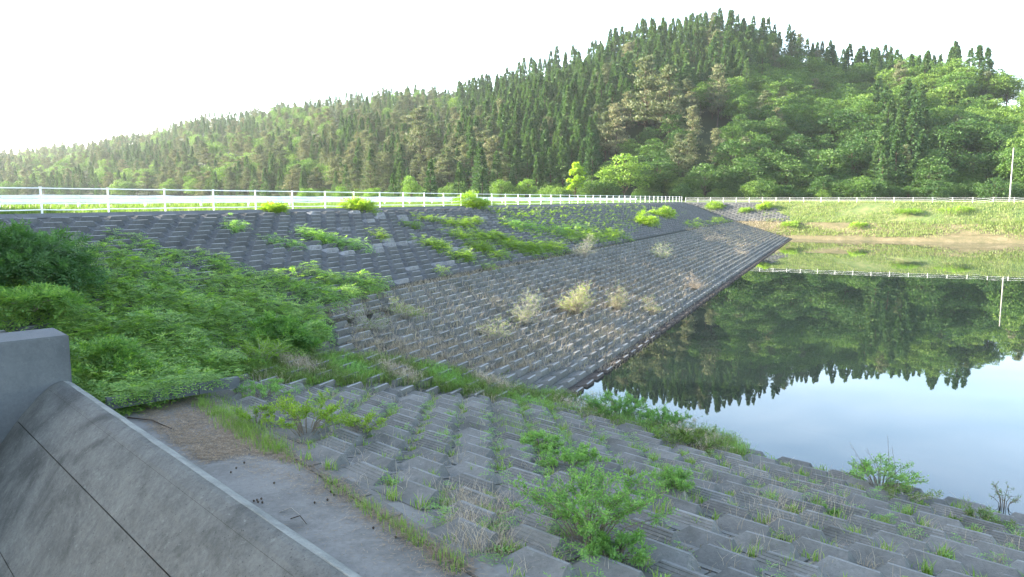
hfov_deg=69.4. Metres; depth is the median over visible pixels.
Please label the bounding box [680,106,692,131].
pine tree
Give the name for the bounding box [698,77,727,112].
broadleaf tree
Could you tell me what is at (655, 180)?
broadleaf tree
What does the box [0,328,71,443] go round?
concrete pier
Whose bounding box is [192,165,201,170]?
pine tree
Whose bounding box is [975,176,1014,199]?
bush
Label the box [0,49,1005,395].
hill terrain
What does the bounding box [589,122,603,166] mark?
cedar tree
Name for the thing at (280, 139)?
pine tree
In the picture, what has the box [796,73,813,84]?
broadleaf tree
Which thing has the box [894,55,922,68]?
broadleaf tree
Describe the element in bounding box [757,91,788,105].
broadleaf tree
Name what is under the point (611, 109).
pine tree
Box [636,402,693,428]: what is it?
willow sapling
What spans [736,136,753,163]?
pine tree
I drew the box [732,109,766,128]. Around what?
broadleaf tree
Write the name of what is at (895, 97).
broadleaf tree
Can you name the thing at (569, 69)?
cedar tree
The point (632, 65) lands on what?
cedar tree
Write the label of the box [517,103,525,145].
cedar tree
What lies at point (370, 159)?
cedar tree
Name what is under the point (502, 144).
cedar tree
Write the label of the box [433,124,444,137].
pine tree
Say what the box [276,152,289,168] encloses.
pine tree
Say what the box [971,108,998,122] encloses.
broadleaf tree
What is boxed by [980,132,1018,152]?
broadleaf tree
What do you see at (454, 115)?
pine tree
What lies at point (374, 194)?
broadleaf tree
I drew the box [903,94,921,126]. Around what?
cedar tree
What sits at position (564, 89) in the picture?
cedar tree
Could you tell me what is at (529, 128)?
cedar tree
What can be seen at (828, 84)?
broadleaf tree
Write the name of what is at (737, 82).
broadleaf tree
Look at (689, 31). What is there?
cedar tree
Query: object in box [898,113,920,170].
cedar tree
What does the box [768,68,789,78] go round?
broadleaf tree
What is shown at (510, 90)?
cedar tree
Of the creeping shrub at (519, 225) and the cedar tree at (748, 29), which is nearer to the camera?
the creeping shrub at (519, 225)
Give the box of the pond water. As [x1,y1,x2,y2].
[568,239,1023,514]
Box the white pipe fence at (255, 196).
[0,187,679,212]
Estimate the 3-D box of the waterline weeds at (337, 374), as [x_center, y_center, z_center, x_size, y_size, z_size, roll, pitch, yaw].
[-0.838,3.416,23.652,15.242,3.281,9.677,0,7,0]
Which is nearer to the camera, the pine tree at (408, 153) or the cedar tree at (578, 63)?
the pine tree at (408, 153)
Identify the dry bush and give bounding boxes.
[338,301,394,330]
[385,297,433,319]
[475,317,516,338]
[508,287,546,324]
[555,280,595,314]
[569,233,597,257]
[605,279,629,310]
[641,296,663,314]
[651,242,673,258]
[682,271,707,289]
[702,235,719,241]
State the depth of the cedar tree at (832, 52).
265.46 m
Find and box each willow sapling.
[229,403,279,424]
[230,333,289,364]
[232,377,292,397]
[258,389,355,435]
[343,410,388,433]
[505,457,680,557]
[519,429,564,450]
[537,441,614,474]
[582,524,656,568]
[583,389,652,418]
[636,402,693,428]
[646,463,695,491]
[650,424,727,454]
[820,502,841,515]
[840,453,928,491]
[874,482,942,511]
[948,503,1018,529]
[988,481,1021,507]
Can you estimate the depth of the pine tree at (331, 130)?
281.28 m
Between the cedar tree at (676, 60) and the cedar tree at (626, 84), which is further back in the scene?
the cedar tree at (676, 60)
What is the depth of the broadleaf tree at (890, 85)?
230.09 m
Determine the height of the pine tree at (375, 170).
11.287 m
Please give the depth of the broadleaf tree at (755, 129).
184.41 m
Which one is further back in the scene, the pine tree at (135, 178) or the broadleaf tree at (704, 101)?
the pine tree at (135, 178)
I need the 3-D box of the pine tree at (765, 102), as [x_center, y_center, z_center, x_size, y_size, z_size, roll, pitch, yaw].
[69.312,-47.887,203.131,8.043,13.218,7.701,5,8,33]
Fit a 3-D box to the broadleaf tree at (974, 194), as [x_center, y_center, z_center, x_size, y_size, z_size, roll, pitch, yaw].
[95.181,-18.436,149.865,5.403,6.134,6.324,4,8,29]
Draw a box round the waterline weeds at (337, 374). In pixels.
[230,344,756,459]
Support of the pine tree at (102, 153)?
on the hill terrain at (708, 121)
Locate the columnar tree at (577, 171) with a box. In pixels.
[565,162,585,196]
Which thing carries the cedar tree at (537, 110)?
on the hill terrain at (708, 121)
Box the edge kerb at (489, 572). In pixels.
[199,393,505,576]
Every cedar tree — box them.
[353,150,364,178]
[359,157,378,191]
[362,148,381,183]
[390,158,403,187]
[393,161,405,193]
[395,143,408,179]
[422,159,437,196]
[453,119,464,166]
[453,146,462,182]
[460,111,465,129]
[463,117,467,134]
[463,126,476,179]
[463,137,478,184]
[465,108,469,117]
[467,116,472,130]
[468,99,474,115]
[469,142,488,189]
[470,147,491,196]
[472,118,479,141]
[474,116,481,131]
[480,100,490,134]
[485,150,503,196]
[486,120,493,167]
[490,101,497,122]
[495,89,501,108]
[495,103,503,128]
[496,111,502,133]
[497,120,510,159]
[499,116,506,132]
[499,140,508,177]
[500,130,515,186]
[501,89,507,98]
[502,103,511,129]
[506,87,512,110]
[506,93,511,110]
[506,97,519,145]
[507,120,514,154]
[507,145,522,192]
[509,125,519,158]
[510,149,521,187]
[512,102,522,145]
[513,134,535,187]
[515,87,519,95]
[515,94,521,136]
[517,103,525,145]
[518,107,530,151]
[519,87,536,131]
[520,102,533,147]
[520,117,527,162]
[521,83,526,99]
[521,118,536,150]
[524,82,533,105]
[524,128,542,182]
[525,95,532,119]
[530,111,539,150]
[530,152,546,195]
[533,78,537,90]
[533,98,542,131]
[535,77,542,106]
[535,133,551,179]
[535,139,551,182]
[536,114,542,151]
[537,119,550,151]
[538,132,552,172]
[539,84,551,118]
[539,147,559,187]
[540,79,551,112]
[542,106,547,118]
[547,75,550,100]
[547,102,555,137]
[549,72,555,105]
[550,77,559,113]
[551,69,563,113]
[551,103,560,141]
[551,132,559,155]
[552,122,570,172]
[552,136,570,190]
[553,119,566,153]
[555,112,566,147]
[559,143,573,184]
[560,81,569,115]
[561,84,572,119]
[562,96,572,133]
[562,103,573,151]
[565,136,577,177]
[566,101,580,148]
[567,64,572,81]
[568,95,580,133]
[570,78,581,115]
[570,118,580,162]
[570,125,583,164]
[576,138,590,178]
[577,58,581,73]
[577,61,587,95]
[577,145,586,183]
[580,78,587,110]
[580,94,592,125]
[580,107,588,137]
[582,132,602,183]
[583,88,594,114]
[584,116,600,175]
[585,65,590,87]
[589,74,600,105]
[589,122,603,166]
[591,111,603,155]
[593,98,601,133]
[594,66,603,108]
[594,73,605,110]
[596,49,600,62]
[598,82,611,120]
[599,44,604,61]
[600,54,607,85]
[604,46,610,62]
[604,84,617,111]
[608,64,621,102]
[609,51,615,75]
[609,63,619,99]
[611,27,619,54]
[612,30,619,56]
[616,57,627,85]
[616,72,624,111]
[618,77,631,112]
[623,32,633,52]
[623,83,639,126]
[624,51,629,78]
[625,59,635,90]
[633,36,641,60]
[633,71,648,125]
[638,17,647,44]
[645,46,650,61]
[651,48,660,67]
[653,64,659,86]
[655,25,664,51]
[655,50,661,66]
[661,21,667,47]
[663,27,674,64]
[669,40,680,64]
[674,55,680,76]
[674,77,683,112]
[675,69,683,117]
[679,44,685,67]
[681,49,691,69]
[681,53,691,78]
[682,64,688,93]
[684,32,691,56]
[686,24,695,57]
[688,67,701,110]
[690,19,705,53]
[691,36,698,70]
[695,61,704,91]
[698,12,707,46]
[705,35,718,80]
[707,15,722,45]
[707,52,722,82]
[712,31,721,59]
[714,7,724,35]
[719,36,733,78]
[720,45,733,78]
[724,64,731,78]
[725,9,735,31]
[725,25,735,62]
[732,42,742,69]
[732,48,743,77]
[735,31,745,54]
[735,33,744,53]
[736,50,747,85]
[741,18,746,37]
[742,58,752,96]
[745,25,750,56]
[745,31,756,60]
[745,38,757,77]
[747,23,756,52]
[756,17,767,46]
[756,40,768,76]
[766,42,773,66]
[786,30,799,58]
[794,38,803,65]
[829,44,836,69]
[845,43,855,70]
[857,45,869,78]
[866,47,872,86]
[866,49,875,83]
[868,49,883,87]
[868,123,894,183]
[870,84,879,109]
[872,90,889,145]
[874,75,883,98]
[874,118,886,170]
[874,145,892,188]
[881,44,887,62]
[881,125,900,173]
[883,94,895,120]
[883,100,894,128]
[884,55,895,89]
[885,52,890,62]
[887,119,895,157]
[893,49,900,63]
[895,89,903,113]
[895,106,904,146]
[895,114,903,145]
[896,85,909,115]
[896,96,908,127]
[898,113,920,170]
[900,99,925,159]
[903,78,912,97]
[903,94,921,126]
[904,96,911,117]
[909,130,934,191]
[910,89,915,97]
[917,83,927,112]
[917,90,926,127]
[918,54,935,96]
[921,108,934,149]
[926,50,934,86]
[946,46,956,66]
[953,40,961,64]
[957,45,962,61]
[965,47,975,73]
[969,44,985,93]
[972,47,997,97]
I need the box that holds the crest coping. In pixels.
[0,202,682,218]
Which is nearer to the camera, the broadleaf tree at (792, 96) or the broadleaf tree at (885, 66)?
the broadleaf tree at (792, 96)
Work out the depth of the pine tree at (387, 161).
210.68 m
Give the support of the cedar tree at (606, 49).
on the hill terrain at (708, 121)
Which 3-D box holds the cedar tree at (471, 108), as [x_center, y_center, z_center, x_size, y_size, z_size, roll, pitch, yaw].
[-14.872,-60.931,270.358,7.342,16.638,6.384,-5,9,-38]
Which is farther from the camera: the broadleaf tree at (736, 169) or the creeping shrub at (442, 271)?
the broadleaf tree at (736, 169)
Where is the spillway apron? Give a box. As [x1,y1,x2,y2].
[114,395,471,576]
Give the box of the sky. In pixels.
[0,0,1023,153]
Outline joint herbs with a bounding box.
[227,372,1023,576]
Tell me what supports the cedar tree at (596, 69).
on the hill terrain at (708, 121)
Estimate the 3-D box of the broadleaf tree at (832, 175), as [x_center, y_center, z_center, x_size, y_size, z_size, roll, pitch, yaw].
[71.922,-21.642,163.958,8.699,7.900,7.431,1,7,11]
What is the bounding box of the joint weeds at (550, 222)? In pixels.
[494,203,683,236]
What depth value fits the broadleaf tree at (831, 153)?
166.18 m
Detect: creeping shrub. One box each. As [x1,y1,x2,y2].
[215,213,252,233]
[257,233,307,250]
[288,224,377,254]
[363,227,392,240]
[396,218,424,229]
[410,233,452,255]
[411,212,485,228]
[432,264,450,275]
[435,226,525,245]
[437,246,495,263]
[458,237,496,254]
[477,260,498,270]
[480,244,517,260]
[488,236,572,259]
[503,217,555,235]
[547,226,635,246]
[548,221,592,238]
[682,216,732,227]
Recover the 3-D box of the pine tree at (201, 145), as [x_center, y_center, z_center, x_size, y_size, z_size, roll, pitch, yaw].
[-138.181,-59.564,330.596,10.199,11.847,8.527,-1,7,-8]
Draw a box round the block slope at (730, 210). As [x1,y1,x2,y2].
[684,202,792,221]
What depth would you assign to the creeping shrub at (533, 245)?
53.70 m
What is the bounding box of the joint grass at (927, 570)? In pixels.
[241,381,1023,576]
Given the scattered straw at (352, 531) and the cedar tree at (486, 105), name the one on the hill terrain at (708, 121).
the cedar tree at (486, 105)
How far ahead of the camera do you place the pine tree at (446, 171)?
196.00 m
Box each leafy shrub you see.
[0,217,113,301]
[0,281,88,318]
[71,333,171,387]
[242,310,321,356]
[257,200,289,213]
[302,318,333,342]
[336,195,382,214]
[449,190,498,211]
[633,210,659,227]
[649,205,676,218]
[705,200,726,209]
[738,206,752,212]
[755,201,773,210]
[778,221,799,229]
[848,222,869,228]
[889,207,923,215]
[935,205,975,213]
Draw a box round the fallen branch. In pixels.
[127,417,171,428]
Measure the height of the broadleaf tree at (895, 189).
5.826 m
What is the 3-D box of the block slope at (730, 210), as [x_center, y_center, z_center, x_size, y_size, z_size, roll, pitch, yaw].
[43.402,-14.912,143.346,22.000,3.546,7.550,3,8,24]
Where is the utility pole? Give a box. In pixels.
[1009,148,1013,201]
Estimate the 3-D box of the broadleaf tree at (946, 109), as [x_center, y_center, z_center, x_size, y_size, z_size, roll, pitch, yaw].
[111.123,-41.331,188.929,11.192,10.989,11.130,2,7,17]
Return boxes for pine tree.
[4,175,20,194]
[5,166,18,174]
[18,178,35,194]
[19,167,29,177]
[24,165,34,173]
[38,172,47,194]
[62,168,71,190]
[75,174,89,191]
[96,151,108,167]
[98,172,114,194]
[112,176,120,194]
[116,158,129,172]
[130,160,140,170]
[130,172,142,195]
[136,171,157,195]
[137,161,154,176]
[145,155,155,164]
[152,178,159,194]
[153,166,172,179]
[154,174,172,194]
[159,149,169,165]
[164,157,176,171]
[165,149,178,170]
[166,170,175,194]
[170,166,183,186]
[173,150,184,169]
[175,171,189,195]
[178,154,193,174]
[180,169,198,195]
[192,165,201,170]
[193,142,211,164]
[193,173,201,189]
[194,175,210,195]
[197,147,211,163]
[203,170,213,195]
[205,154,219,170]
[214,155,227,170]
[219,166,235,188]
[222,171,238,195]
[230,159,246,180]
[231,143,241,158]
[235,133,246,151]
[236,167,256,195]
[240,142,253,155]
[242,131,249,149]
[247,146,266,164]
[248,154,260,165]
[254,154,266,166]
[254,165,268,186]
[256,170,272,188]
[259,130,271,142]
[260,134,274,150]
[262,160,268,172]
[264,147,277,161]
[267,126,273,133]
[268,162,281,185]
[273,135,284,146]
[274,143,287,157]
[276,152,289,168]
[277,169,299,195]
[281,130,294,143]
[290,164,305,187]
[290,168,308,188]
[291,124,304,138]
[293,140,313,161]
[298,135,310,156]
[300,154,311,172]
[302,130,312,138]
[304,167,326,189]
[310,137,326,158]
[311,114,323,135]
[313,108,324,116]
[315,147,329,170]
[321,108,334,123]
[321,158,342,189]
[324,127,339,148]
[324,151,334,168]
[325,132,339,150]
[326,125,337,143]
[329,119,338,131]
[331,154,343,171]
[333,139,344,155]
[337,158,357,187]
[341,149,361,167]
[343,110,353,119]
[345,168,364,191]
[346,141,356,157]
[350,131,363,148]
[354,114,362,132]
[355,115,374,127]
[355,130,368,151]
[356,160,382,193]
[358,112,374,129]
[360,158,381,185]
[361,124,370,141]
[361,136,379,160]
[361,141,380,161]
[361,143,379,175]
[361,146,381,165]
[368,95,380,112]
[372,99,383,114]
[373,125,384,142]
[376,150,393,182]
[377,167,394,192]
[378,119,393,143]
[378,136,393,159]
[378,152,393,182]
[381,130,400,157]
[383,117,400,134]
[384,113,399,132]
[393,101,404,111]
[393,142,412,166]
[394,123,407,132]
[395,95,407,111]
[395,112,405,122]
[397,131,407,148]
[400,115,412,128]
[401,141,412,162]
[402,154,426,184]
[403,92,417,110]
[417,167,434,189]
[419,147,438,177]
[423,132,443,158]
[427,100,440,115]
[428,147,455,180]
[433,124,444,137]
[433,157,453,186]
[435,108,446,125]
[435,157,459,185]
[438,135,451,153]
[441,136,457,161]
[445,107,459,129]
[449,113,458,121]
[450,124,465,151]
[452,135,469,165]
[453,143,474,178]
[468,125,481,157]
[473,104,484,122]
[474,137,499,183]
[478,129,490,162]
[479,117,483,135]
[482,120,497,149]
[483,113,496,128]
[487,135,502,171]
[489,151,509,184]
[496,100,505,124]
[536,116,554,145]
[585,104,605,131]
[590,71,607,104]
[597,110,614,161]
[600,63,610,85]
[607,103,618,128]
[618,91,636,133]
[621,41,633,57]
[642,90,652,127]
[647,90,668,137]
[660,93,680,138]
[664,132,694,182]
[666,85,681,130]
[674,133,700,168]
[678,99,694,127]
[680,79,700,110]
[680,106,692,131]
[681,91,704,118]
[682,105,704,149]
[704,20,715,44]
[704,63,732,126]
[704,128,727,167]
[705,29,723,51]
[708,12,717,35]
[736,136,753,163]
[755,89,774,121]
[767,43,785,69]
[767,107,787,139]
[773,86,790,106]
[786,42,799,66]
[797,33,808,57]
[809,77,821,95]
[814,49,822,59]
[890,60,909,89]
[894,144,913,172]
[947,114,967,158]
[975,71,996,99]
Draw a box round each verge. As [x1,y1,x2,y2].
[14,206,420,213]
[661,200,1023,202]
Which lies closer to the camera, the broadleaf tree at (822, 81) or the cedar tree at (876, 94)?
the cedar tree at (876, 94)
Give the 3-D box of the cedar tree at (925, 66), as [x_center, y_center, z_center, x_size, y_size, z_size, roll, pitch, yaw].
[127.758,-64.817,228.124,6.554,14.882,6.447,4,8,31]
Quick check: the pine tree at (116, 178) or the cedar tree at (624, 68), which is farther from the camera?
the pine tree at (116, 178)
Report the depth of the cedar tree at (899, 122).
175.52 m
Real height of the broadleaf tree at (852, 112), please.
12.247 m
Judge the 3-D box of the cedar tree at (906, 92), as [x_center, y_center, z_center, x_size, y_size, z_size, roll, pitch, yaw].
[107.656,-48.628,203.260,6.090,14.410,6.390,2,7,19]
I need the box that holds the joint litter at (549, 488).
[251,394,988,570]
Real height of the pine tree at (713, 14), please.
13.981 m
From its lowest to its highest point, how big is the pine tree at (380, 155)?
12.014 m
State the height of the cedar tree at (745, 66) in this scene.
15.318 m
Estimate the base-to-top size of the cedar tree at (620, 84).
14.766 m
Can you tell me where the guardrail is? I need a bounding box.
[0,196,636,206]
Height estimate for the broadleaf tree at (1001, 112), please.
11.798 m
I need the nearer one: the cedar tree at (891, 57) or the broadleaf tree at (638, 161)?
the broadleaf tree at (638, 161)
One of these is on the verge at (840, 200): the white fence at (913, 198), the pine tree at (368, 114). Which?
the white fence at (913, 198)
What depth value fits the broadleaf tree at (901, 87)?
224.51 m
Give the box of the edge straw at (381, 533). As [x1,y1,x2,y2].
[213,453,485,576]
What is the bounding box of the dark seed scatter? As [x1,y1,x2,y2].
[230,462,396,536]
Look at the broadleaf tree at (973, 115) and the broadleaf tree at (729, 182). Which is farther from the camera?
the broadleaf tree at (973, 115)
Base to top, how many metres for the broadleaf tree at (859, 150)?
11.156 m
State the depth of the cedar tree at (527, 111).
209.34 m
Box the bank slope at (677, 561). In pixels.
[207,379,1023,576]
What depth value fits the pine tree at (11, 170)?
395.11 m
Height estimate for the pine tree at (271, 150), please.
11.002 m
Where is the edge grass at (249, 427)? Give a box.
[188,391,720,575]
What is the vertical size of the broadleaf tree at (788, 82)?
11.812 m
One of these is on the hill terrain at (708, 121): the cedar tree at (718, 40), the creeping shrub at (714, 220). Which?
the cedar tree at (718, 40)
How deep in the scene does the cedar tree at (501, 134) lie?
207.37 m
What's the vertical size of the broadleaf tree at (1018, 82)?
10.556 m
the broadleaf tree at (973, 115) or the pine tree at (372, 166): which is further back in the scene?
the pine tree at (372, 166)
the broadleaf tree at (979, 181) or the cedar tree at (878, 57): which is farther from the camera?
the cedar tree at (878, 57)
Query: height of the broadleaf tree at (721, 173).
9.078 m
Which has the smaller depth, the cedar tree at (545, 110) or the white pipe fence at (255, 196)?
the white pipe fence at (255, 196)
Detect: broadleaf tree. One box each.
[182,171,205,192]
[211,162,244,176]
[215,166,237,182]
[285,159,314,179]
[298,188,314,196]
[320,165,337,179]
[332,186,351,196]
[363,188,382,196]
[400,175,421,196]
[513,178,538,197]
[578,180,602,198]
[583,175,606,188]
[589,177,624,197]
[594,153,653,197]
[596,161,619,179]
[616,139,643,159]
[625,155,649,176]
[633,138,670,162]
[633,152,681,192]
[635,126,661,150]
[636,170,666,188]
[642,177,661,193]
[644,180,665,199]
[652,148,680,165]
[658,111,687,132]
[658,167,678,191]
[662,128,701,156]
[665,177,692,195]
[667,183,693,200]
[684,163,725,196]
[691,82,711,115]
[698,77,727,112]
[698,90,723,118]
[701,80,738,118]
[701,168,724,191]
[706,139,756,167]
[710,165,740,190]
[711,176,739,194]
[718,123,747,145]
[718,183,731,199]
[719,92,754,120]
[720,94,757,119]
[721,30,736,43]
[721,181,743,198]
[723,113,762,140]
[725,158,769,184]
[725,182,743,196]
[727,76,751,91]
[727,85,752,97]
[728,154,760,178]
[729,89,762,113]
[730,37,749,55]
[730,184,748,199]
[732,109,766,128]
[733,23,740,37]
[734,120,770,141]
[735,65,760,84]
[735,132,770,150]
[737,134,784,159]
[738,180,767,199]
[739,156,776,180]
[744,105,793,131]
[747,180,774,199]
[749,73,775,95]
[751,174,777,186]
[752,147,791,174]
[754,116,791,142]
[757,81,788,93]
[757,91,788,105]
[758,183,787,199]
[761,188,782,199]
[763,69,782,86]
[764,33,783,48]
[764,95,804,122]
[764,152,809,187]
[767,186,786,199]
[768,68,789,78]
[768,128,800,154]
[771,74,786,88]
[771,105,807,144]
[772,74,807,93]
[776,55,799,73]
[777,134,818,160]
[778,184,803,199]
[784,103,811,134]
[784,162,827,191]
[785,91,800,104]
[787,46,806,60]
[787,98,811,112]
[787,178,814,199]
[789,84,817,103]
[790,91,815,107]
[790,105,827,128]
[790,119,818,142]
[795,56,825,74]
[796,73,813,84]
[799,148,835,174]
[804,59,831,78]
[805,133,842,155]
[806,105,841,142]
[806,175,837,198]
[807,71,836,92]
[807,73,825,88]
[808,89,827,104]
[810,98,837,106]
[810,109,864,142]
[810,148,854,175]
[811,98,835,118]
[815,91,839,103]
[816,103,841,118]
[820,56,843,67]
[824,82,842,92]
[825,107,865,139]
[826,180,857,199]
[827,78,854,87]
[827,173,843,181]
[829,89,852,98]
[829,174,855,182]
[830,82,864,95]
[831,166,856,179]
[833,92,857,102]
[833,129,864,159]
[834,99,853,115]
[834,139,874,175]
[835,95,873,112]
[836,86,866,98]
[836,93,862,105]
[836,113,877,142]
[836,179,856,199]
[839,130,888,174]
[839,171,859,179]
[842,71,865,88]
[844,115,887,142]
[844,175,880,199]
[845,62,874,83]
[851,180,884,199]
[853,81,872,97]
[854,151,884,173]
[857,168,881,181]
[858,93,877,104]
[858,178,889,198]
[861,101,881,117]
[862,59,891,77]
[867,86,883,99]
[871,171,904,192]
[874,68,906,87]
[883,80,897,93]
[883,185,904,199]
[888,89,900,112]
[891,84,909,96]
[891,167,910,185]
[893,66,925,83]
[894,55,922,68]
[894,174,932,188]
[895,185,918,199]
[896,76,925,90]
[901,56,919,68]
[904,148,954,180]
[905,156,961,187]
[908,185,930,199]
[910,150,945,169]
[911,72,940,94]
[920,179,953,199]
[921,105,943,127]
[921,110,947,137]
[923,124,975,168]
[925,61,958,86]
[925,88,951,106]
[925,98,949,107]
[929,83,968,105]
[930,105,967,126]
[932,73,976,98]
[932,118,987,158]
[934,58,971,86]
[934,177,964,198]
[936,71,971,87]
[944,110,988,129]
[946,65,984,87]
[948,150,997,177]
[949,165,984,181]
[949,185,971,199]
[950,97,983,113]
[951,176,968,184]
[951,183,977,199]
[952,78,980,105]
[958,169,982,181]
[960,177,981,195]
[961,119,993,153]
[963,104,990,113]
[964,107,993,121]
[965,120,1010,153]
[969,183,991,199]
[970,175,987,184]
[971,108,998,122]
[971,113,1010,131]
[972,94,997,108]
[974,72,1014,99]
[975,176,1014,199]
[976,131,1020,159]
[976,187,1001,199]
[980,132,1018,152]
[981,98,1010,113]
[982,68,1014,89]
[982,147,1023,181]
[985,123,1022,148]
[985,168,1013,183]
[986,105,1023,123]
[987,73,1023,104]
[997,182,1023,198]
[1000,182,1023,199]
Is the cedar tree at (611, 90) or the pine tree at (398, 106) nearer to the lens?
the cedar tree at (611, 90)
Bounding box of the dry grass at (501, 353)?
[221,217,1023,576]
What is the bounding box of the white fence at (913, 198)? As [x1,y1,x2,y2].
[685,197,1017,202]
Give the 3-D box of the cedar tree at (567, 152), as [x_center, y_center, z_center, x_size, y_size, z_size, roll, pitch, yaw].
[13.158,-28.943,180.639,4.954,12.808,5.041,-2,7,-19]
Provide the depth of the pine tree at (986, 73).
213.93 m
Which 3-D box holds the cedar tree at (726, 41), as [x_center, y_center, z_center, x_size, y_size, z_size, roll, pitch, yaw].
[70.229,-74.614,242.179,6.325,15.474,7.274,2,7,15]
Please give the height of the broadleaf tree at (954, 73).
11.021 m
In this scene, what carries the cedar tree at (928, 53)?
on the hill terrain at (708, 121)
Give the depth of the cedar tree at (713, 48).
240.36 m
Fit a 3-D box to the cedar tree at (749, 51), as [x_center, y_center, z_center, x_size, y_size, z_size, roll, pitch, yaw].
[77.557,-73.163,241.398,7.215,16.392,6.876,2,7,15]
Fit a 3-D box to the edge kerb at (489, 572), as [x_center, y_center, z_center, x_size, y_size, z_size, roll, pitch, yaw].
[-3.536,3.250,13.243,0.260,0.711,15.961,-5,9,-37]
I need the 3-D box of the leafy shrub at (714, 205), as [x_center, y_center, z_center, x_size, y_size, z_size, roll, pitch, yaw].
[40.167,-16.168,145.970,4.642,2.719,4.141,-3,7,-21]
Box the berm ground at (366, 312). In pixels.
[202,308,389,353]
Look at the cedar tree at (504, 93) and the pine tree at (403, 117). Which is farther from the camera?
the pine tree at (403, 117)
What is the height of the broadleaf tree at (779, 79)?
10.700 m
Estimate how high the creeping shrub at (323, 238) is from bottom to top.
1.855 m
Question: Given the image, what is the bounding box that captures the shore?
[770,232,1023,243]
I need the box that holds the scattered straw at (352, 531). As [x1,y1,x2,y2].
[205,454,479,576]
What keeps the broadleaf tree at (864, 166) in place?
on the hill terrain at (708, 121)
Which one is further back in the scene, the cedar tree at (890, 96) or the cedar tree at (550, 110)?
the cedar tree at (550, 110)
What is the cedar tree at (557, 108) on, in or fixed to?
on the hill terrain at (708, 121)
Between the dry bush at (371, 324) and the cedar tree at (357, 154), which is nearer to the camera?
the dry bush at (371, 324)
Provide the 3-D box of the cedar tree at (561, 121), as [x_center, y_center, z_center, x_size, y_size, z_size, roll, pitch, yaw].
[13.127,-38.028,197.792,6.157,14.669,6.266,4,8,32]
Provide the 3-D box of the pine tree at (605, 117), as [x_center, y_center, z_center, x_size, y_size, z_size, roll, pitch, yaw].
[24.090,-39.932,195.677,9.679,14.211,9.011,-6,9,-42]
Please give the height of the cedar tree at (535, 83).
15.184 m
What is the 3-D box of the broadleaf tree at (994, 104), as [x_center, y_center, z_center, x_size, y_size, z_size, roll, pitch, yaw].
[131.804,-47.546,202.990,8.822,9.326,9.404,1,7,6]
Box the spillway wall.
[0,381,361,576]
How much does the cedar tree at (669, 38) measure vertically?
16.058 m
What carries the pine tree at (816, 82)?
on the hill terrain at (708, 121)
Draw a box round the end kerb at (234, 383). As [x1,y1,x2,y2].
[105,376,239,408]
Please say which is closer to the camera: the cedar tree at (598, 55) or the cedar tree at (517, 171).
the cedar tree at (517, 171)
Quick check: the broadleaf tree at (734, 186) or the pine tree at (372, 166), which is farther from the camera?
the pine tree at (372, 166)
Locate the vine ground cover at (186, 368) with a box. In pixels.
[0,227,394,415]
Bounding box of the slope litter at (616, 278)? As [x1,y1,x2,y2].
[542,229,763,320]
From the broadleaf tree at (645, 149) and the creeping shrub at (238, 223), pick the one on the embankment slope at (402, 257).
the creeping shrub at (238, 223)
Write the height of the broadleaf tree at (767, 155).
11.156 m
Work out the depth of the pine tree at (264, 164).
265.60 m
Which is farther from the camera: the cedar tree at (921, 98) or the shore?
the cedar tree at (921, 98)
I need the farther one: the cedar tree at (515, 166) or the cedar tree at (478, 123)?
the cedar tree at (478, 123)
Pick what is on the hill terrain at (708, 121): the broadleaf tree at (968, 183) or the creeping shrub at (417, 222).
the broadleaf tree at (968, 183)
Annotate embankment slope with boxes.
[0,202,730,343]
[70,221,791,403]
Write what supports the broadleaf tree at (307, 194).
on the hill terrain at (708, 121)
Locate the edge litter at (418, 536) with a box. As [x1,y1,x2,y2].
[189,394,491,576]
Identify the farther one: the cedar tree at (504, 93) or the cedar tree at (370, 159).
the cedar tree at (504, 93)
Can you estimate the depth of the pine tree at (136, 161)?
351.15 m
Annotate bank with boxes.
[733,221,1023,235]
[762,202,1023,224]
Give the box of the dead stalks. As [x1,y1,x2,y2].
[331,338,544,377]
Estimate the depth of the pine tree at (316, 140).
270.91 m
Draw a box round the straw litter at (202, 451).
[133,395,312,464]
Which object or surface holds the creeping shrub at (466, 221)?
on the embankment slope at (402, 257)
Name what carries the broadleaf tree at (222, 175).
on the hill terrain at (708, 121)
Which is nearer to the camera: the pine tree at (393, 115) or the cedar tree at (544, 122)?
the cedar tree at (544, 122)
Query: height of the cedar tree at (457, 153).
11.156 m
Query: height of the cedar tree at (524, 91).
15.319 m
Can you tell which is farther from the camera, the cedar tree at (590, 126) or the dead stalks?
the cedar tree at (590, 126)
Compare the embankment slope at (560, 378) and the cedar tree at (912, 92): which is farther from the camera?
the cedar tree at (912, 92)
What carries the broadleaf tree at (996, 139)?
on the hill terrain at (708, 121)
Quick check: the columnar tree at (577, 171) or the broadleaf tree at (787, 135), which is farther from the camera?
the broadleaf tree at (787, 135)

